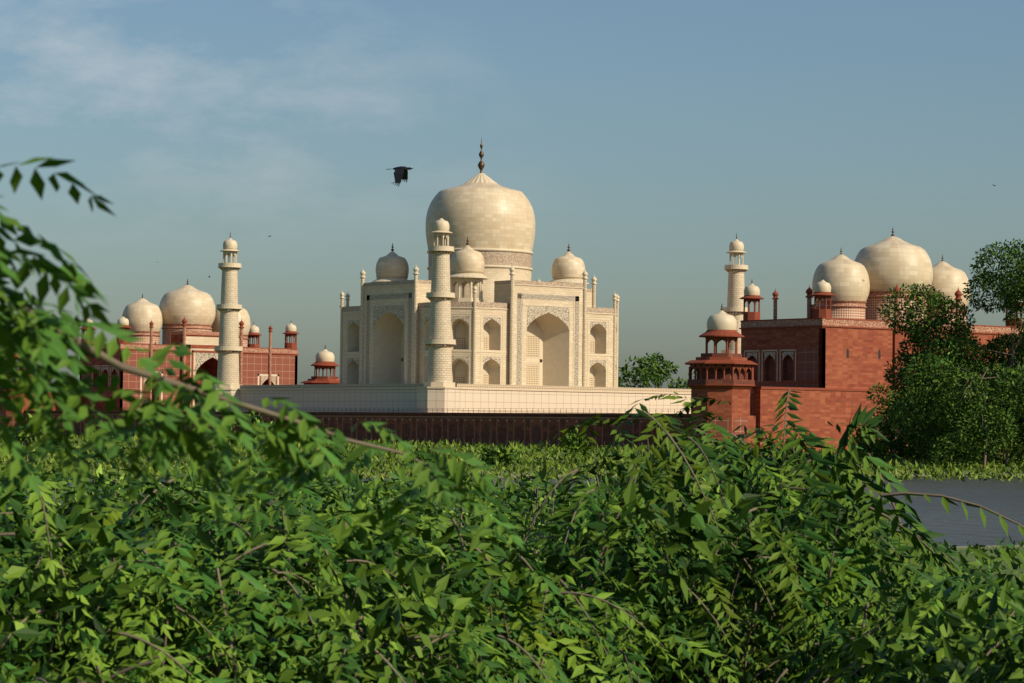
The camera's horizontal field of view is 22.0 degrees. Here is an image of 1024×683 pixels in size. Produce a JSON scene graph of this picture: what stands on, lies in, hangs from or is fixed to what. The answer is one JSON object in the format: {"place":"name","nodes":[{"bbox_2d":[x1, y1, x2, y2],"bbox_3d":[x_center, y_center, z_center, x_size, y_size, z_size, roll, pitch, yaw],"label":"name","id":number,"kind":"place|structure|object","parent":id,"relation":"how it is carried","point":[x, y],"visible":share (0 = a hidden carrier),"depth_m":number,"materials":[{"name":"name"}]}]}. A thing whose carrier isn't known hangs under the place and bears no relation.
{"place":"outdoors","nodes":[
{"label":"outdoors","id":0,"kind":"place"},
{"bbox_2d":[0,157,524,569],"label":"branch","id":1,"kind":"object","parent":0,"point":[32,336],"visible":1,"depth_m":4.33,"materials":[{"name":"green plant"}]},
{"bbox_2d":[300,345,339,384],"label":"kiosk","id":2,"kind":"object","parent":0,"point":[325,358],"depth_m":850.15,"materials":[{"name":"stone"}]},
{"bbox_2d":[386,166,413,186],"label":"crow","id":3,"kind":"object","parent":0,"point":[400,173],"visible":1,"depth_m":70.09,"materials":[{"name":"black"}]},
{"bbox_2d":[0,0,1023,391],"label":"sky","id":4,"kind":"structure","parent":0,"point":[639,137],"materials":[{"name":"blue"}]},
{"bbox_2d":[1,438,1023,608],"bbox_3d":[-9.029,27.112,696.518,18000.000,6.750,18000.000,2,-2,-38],"label":"ground","id":5,"kind":"structure","parent":0,"point":[970,558],"depth_m":366.64,"materials":[{"name":"green plant"}]},
{"bbox_2d":[0,352,34,430],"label":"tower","id":6,"kind":"structure","parent":5,"relation":"on","point":[4,412],"depth_m":780.15,"materials":[{"name":"stone"}]},
{"bbox_2d":[0,431,645,449],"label":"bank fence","id":7,"kind":"object","parent":5,"relation":"on","point":[480,442],"visible":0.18,"depth_m":571.67,"materials":[{"name":"metal"}]},
{"bbox_2d":[24,407,756,449],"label":"terrace wall","id":8,"kind":"structure","parent":5,"relation":"on","point":[492,428],"depth_m":605.71,"materials":[{"name":"red sandstone"},{"name":"dark sandstone"},{"name":"light sandstone"}]},
{"bbox_2d":[80,279,298,410],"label":"jawab","id":9,"kind":"structure","parent":8,"relation":"on","point":[187,314],"depth_m":808.18,"materials":[{"name":"red sandstone"},{"name":"white marble"},{"name":"dark sandstone"}]},
{"bbox_2d":[213,383,690,413],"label":"marble plinth","id":10,"kind":"structure","parent":8,"relation":"on","point":[413,397],"depth_m":655.58,"materials":[{"name":"white stone"}]},
{"bbox_2d":[214,232,242,388],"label":"minaret","id":11,"kind":"object","parent":10,"relation":"on","point":[229,307],"visible":0.98,"depth_m":704.04,"materials":[{"name":"stone"}]},
{"bbox_2d":[424,212,455,386],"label":"minaret","id":12,"kind":"object","parent":10,"relation":"on","point":[439,371],"visible":1,"depth_m":628.17,"materials":[{"name":"stone"}]},
{"bbox_2d":[340,137,619,386],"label":"mausoleum","id":13,"kind":"structure","parent":10,"relation":"on","point":[512,323],"depth_m":682.74,"materials":[{"name":"white stone"}]},
{"bbox_2d":[721,233,748,353],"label":"minaret","id":14,"kind":"object","parent":10,"relation":"on","point":[736,288],"visible":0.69,"depth_m":687.36,"materials":[{"name":"stone"}]},
{"bbox_2d":[0,389,1023,682],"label":"shrubs","id":15,"kind":"object","parent":5,"relation":"on","point":[690,559],"visible":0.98,"depth_m":12.04,"materials":[{"name":"green plant"}]},
{"bbox_2d":[0,238,1023,481],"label":"bank trees","id":16,"kind":"object","parent":5,"relation":"on","point":[941,412],"visible":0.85,"depth_m":435.60,"materials":[{"name":"green plant"}]},
{"bbox_2d":[0,460,1023,676],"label":"bank scrub","id":17,"kind":"object","parent":5,"relation":"on","point":[539,484],"visible":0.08,"depth_m":74.92,"materials":[{"name":"green plant"}]},
{"bbox_2d":[42,386,1019,453],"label":"enclosure walls","id":18,"kind":"structure","parent":5,"relation":"on","point":[819,408],"depth_m":548.07,"materials":[{"name":"red sandstone"},{"name":"plain sandstone"},{"name":"dark sandstone"}]},
{"bbox_2d":[618,352,696,388],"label":"garden trees","id":19,"kind":"object","parent":5,"relation":"on","point":[653,370],"visible":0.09,"depth_m":802.39,"materials":[{"name":"green plant"}]},
{"bbox_2d":[685,304,757,447],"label":"tower","id":20,"kind":"structure","parent":5,"relation":"on","point":[722,377],"depth_m":536.51,"materials":[{"name":"red sandstone"},{"name":"dark sandstone"},{"name":"white marble"}]},
{"bbox_2d":[739,228,1022,415],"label":"mosque","id":21,"kind":"structure","parent":5,"relation":"on","point":[841,335],"depth_m":563.61,"materials":[{"name":"red sandstone"},{"name":"white marble"},{"name":"dark sandstone"}]},
{"bbox_2d":[7,476,1023,547],"bbox_3d":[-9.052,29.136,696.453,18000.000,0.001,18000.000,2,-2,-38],"label":"river","id":22,"kind":"structure","parent":0,"point":[958,528],"depth_m":237.48,"materials":[{"name":"liquid"}]}
]}

